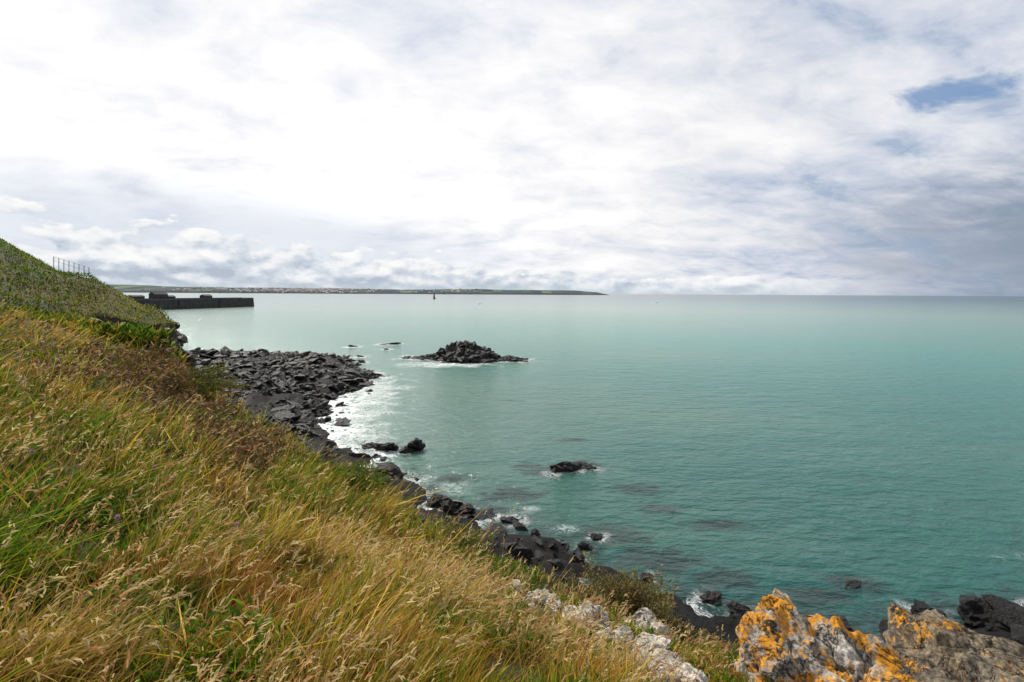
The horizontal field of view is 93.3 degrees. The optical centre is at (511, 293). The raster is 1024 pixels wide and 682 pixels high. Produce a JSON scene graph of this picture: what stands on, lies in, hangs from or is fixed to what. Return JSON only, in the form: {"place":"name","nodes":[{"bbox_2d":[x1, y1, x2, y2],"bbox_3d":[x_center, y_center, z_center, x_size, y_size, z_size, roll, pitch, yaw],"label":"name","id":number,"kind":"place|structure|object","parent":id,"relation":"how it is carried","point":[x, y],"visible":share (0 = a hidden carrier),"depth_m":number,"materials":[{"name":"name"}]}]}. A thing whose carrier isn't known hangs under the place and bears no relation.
{"place":"outdoors","nodes":[
{"label":"outdoors","id":0,"kind":"place"},
{"bbox_2d":[106,284,607,294],"bbox_3d":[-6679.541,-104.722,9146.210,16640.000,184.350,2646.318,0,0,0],"label":"distant coast","id":1,"kind":"structure","parent":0,"point":[133,288],"depth_m":8212.01},
{"bbox_2d":[141,287,482,293],"bbox_3d":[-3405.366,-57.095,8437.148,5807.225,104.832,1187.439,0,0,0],"label":"distant town","id":2,"kind":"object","parent":1,"relation":"on","point":[311,290],"visible":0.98,"depth_m":8412.29},
{"bbox_2d":[0,239,1010,681],"bbox_3d":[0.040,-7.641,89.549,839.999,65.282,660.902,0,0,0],"label":"headland terrain","id":3,"kind":"structure","parent":0,"point":[730,623],"depth_m":39.07,"materials":[{"name":"green plant"}]},
{"bbox_2d":[53,256,88,271],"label":"hill fence","id":4,"kind":"object","parent":3,"relation":"on","point":[63,263],"visible":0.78,"depth_m":69.51,"materials":[{"name":"metal"}]},
{"bbox_2d":[0,238,189,370],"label":"hillside vegetation","id":5,"kind":"object","parent":3,"relation":"on","point":[143,335],"visible":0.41,"depth_m":58.31,"materials":[{"name":"green plant"}]},
{"bbox_2d":[28,450,238,562],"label":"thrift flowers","id":6,"kind":"object","parent":3,"relation":"on","point":[117,515],"visible":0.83,"depth_m":3.30,"materials":[{"name":"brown plant"}]},
{"bbox_2d":[78,303,215,393],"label":"cliff rocks","id":7,"kind":"object","parent":3,"relation":"on","point":[181,339],"visible":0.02,"depth_m":70.69,"materials":[{"name":"grey stone"}]},
{"bbox_2d":[22,338,320,496],"bbox_3d":[-8.813,2.661,12.305,4.967,3.050,16.753,0,0,-42],"label":"dead bracken","id":8,"kind":"object","parent":3,"relation":"on","point":[207,406],"visible":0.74,"depth_m":10.42,"materials":[{"name":"brown plant"}]},
{"bbox_2d":[134,359,256,397],"bbox_3d":[-11.060,2.776,15.968,4.342,1.112,3.151,0,0,11],"label":"coastal shrub","id":9,"kind":"object","parent":3,"relation":"on","point":[216,383],"visible":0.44,"depth_m":15.98,"materials":[{"name":"green plant"}]},
{"bbox_2d":[321,458,392,498],"bbox_3d":[-3.647,4.023,10.425,1.932,0.567,2.121,0,0,-32],"label":"coastal shrub","id":10,"kind":"object","parent":3,"relation":"on","point":[363,468],"visible":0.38,"depth_m":10.46,"materials":[{"name":"green plant"}]},
{"bbox_2d":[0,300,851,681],"bbox_3d":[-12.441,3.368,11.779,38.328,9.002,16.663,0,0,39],"label":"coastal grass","id":11,"kind":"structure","parent":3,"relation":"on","point":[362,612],"depth_m":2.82,"materials":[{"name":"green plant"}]},
{"bbox_2d":[427,515,497,555],"bbox_3d":[-1.009,3.990,7.896,1.543,0.518,1.304,0,0,0],"label":"coastal shrub","id":12,"kind":"object","parent":3,"relation":"on","point":[471,540],"visible":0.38,"depth_m":7.93,"materials":[{"name":"green plant"}]},
{"bbox_2d":[551,570,618,610],"bbox_3d":[0.936,3.919,6.356,0.818,0.578,0.969,0,0,-45],"label":"coastal shrub","id":13,"kind":"object","parent":3,"relation":"on","point":[573,581],"visible":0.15,"depth_m":6.37,"materials":[{"name":"green plant"}]},
{"bbox_2d":[496,579,707,681],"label":"pale rock outcrop","id":14,"kind":"object","parent":3,"relation":"on","point":[644,615],"visible":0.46,"depth_m":3.84,"materials":[{"name":"grey stone"}]},
{"bbox_2d":[579,550,678,625],"bbox_3d":[1.444,3.719,5.960,1.367,0.960,1.044,0,0,0],"label":"coastal shrub","id":15,"kind":"object","parent":3,"relation":"on","point":[626,587],"visible":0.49,"depth_m":5.97,"materials":[{"name":"green plant"}]},
{"bbox_2d":[662,610,722,647],"bbox_3d":[2.027,4.013,5.709,0.764,0.423,0.773,0,0,43],"label":"coastal shrub","id":16,"kind":"object","parent":3,"relation":"on","point":[697,634],"visible":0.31,"depth_m":5.72,"materials":[{"name":"green plant"}]},
{"bbox_2d":[736,636,781,677],"bbox_3d":[2.207,3.338,4.156,0.507,0.609,0.537,0,0,-26],"label":"lichen rock","id":17,"kind":"object","parent":3,"relation":"on","point":[757,648],"visible":0.33,"depth_m":4.22,"materials":[{"name":"stone"}]},
{"bbox_2d":[734,588,840,671],"bbox_3d":[2.604,3.541,4.605,1.025,1.088,0.914,0,0,-21],"label":"lichen rock","id":18,"kind":"object","parent":3,"relation":"on","point":[777,616],"visible":0.51,"depth_m":4.57,"materials":[{"name":"orange stone"}]},
{"bbox_2d":[747,639,846,681],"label":"lichen rock","id":19,"kind":"object","parent":3,"relation":"on","point":[794,660],"visible":0.99,"depth_m":3.63,"materials":[{"name":"grey stone"}]},
{"bbox_2d":[826,666,850,681],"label":"lichen rock","id":20,"kind":"object","parent":3,"relation":"on","point":[844,676],"visible":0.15,"depth_m":3.92,"materials":[{"name":"orange stone"}]},
{"bbox_2d":[805,613,901,681],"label":"lichen rock","id":21,"kind":"object","parent":3,"relation":"on","point":[865,652],"visible":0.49,"depth_m":4.45,"materials":[{"name":"grey stone"}]},
{"bbox_2d":[859,662,916,681],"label":"lichen rock","id":22,"kind":"object","parent":3,"relation":"on","point":[879,672],"visible":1,"depth_m":3.71,"materials":[{"name":"orange stone"}]},
{"bbox_2d":[900,653,959,681],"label":"brown rock","id":23,"kind":"object","parent":3,"relation":"on","point":[917,669],"visible":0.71,"depth_m":4.18,"materials":[{"name":"stone"}]},
{"bbox_2d":[883,601,999,664],"bbox_3d":[4.248,3.808,4.808,0.936,1.198,1.180,0,0,43],"label":"brown rock","id":24,"kind":"object","parent":3,"relation":"on","point":[924,635],"visible":0.69,"depth_m":4.78,"materials":[{"name":"stone"}]},
{"bbox_2d":[926,648,1023,681],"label":"brown rock","id":25,"kind":"object","parent":3,"relation":"on","point":[989,665],"visible":0.81,"depth_m":4.19,"materials":[{"name":"stone"}]},
{"bbox_2d":[979,634,1023,657],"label":"brown rock","id":26,"kind":"object","parent":3,"relation":"on","point":[1005,645],"visible":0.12,"depth_m":5.02,"materials":[{"name":"stone"}]},
{"bbox_2d":[0,0,1023,295],"label":"sky","id":27,"kind":"structure","parent":0,"point":[705,147],"materials":[{"name":"white"}]},
{"bbox_2d":[123,293,1023,637],"bbox_3d":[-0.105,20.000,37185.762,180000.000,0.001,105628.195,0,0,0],"label":"sea","id":28,"kind":"structure","parent":0,"point":[809,457],"depth_m":74.08,"materials":[{"name":"liquid"}]},
{"bbox_2d":[128,292,253,309],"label":"harbour pier","id":29,"kind":"structure","parent":28,"relation":"in","point":[165,300],"depth_m":562.25,"materials":[{"name":"stone"}]},
{"bbox_2d":[336,355,378,404],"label":"sea rock","id":30,"kind":"object","parent":28,"relation":"in","point":[371,377],"visible":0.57,"depth_m":112.40,"materials":[{"name":"black stone"}]},
{"bbox_2d":[348,342,400,349],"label":"sea rock","id":31,"kind":"object","parent":28,"relation":"in","point":[380,344],"visible":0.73,"depth_m":186.15,"materials":[{"name":"black stone"}]},
{"bbox_2d":[361,438,425,452],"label":"sea rock","id":32,"kind":"object","parent":28,"relation":"in","point":[416,445],"visible":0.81,"depth_m":61.09,"materials":[{"name":"black stone"}]},
{"bbox_2d":[402,340,528,363],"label":"rock islet","id":33,"kind":"object","parent":28,"relation":"in","point":[464,351],"visible":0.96,"depth_m":142.99,"materials":[{"name":"black stone"}]},
{"bbox_2d":[426,493,518,523],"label":"sea rock","id":34,"kind":"object","parent":28,"relation":"in","point":[455,507],"visible":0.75,"depth_m":43.88,"materials":[{"name":"black stone"}]},
{"bbox_2d":[550,461,596,472],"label":"sea rock","id":35,"kind":"object","parent":28,"relation":"in","point":[565,466],"visible":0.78,"depth_m":54.71,"materials":[{"name":"black stone"}]},
{"bbox_2d":[549,533,652,582],"bbox_3d":[6.376,19.917,36.142,5.275,1.251,7.725,0,0,-26],"label":"sea rock","id":36,"kind":"object","parent":28,"relation":"in","point":[576,554],"visible":0.69,"depth_m":37.49,"materials":[{"name":"black stone"}]},
{"bbox_2d":[183,346,1023,645],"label":"shore rocks","id":37,"kind":"object","parent":28,"relation":"in","point":[1009,616],"visible":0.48,"depth_m":83.70,"materials":[{"name":"black stone"}]},
{"bbox_2d":[834,580,861,588],"bbox_3d":[23.063,20.475,33.586,2.700,1.038,1.569,0,0,0],"label":"sea rock","id":38,"kind":"object","parent":28,"relation":"in","point":[853,584],"visible":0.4,"depth_m":33.38,"materials":[{"name":"grey stone"}]},
{"bbox_2d":[699,590,1001,631],"bbox_3d":[26.455,19.866,29.948,28.468,3.253,4.550,0,0,0],"label":"sea rock","id":39,"kind":"object","parent":28,"relation":"in","point":[974,612],"visible":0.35,"depth_m":29.48,"materials":[{"name":"black stone"}]}
]}

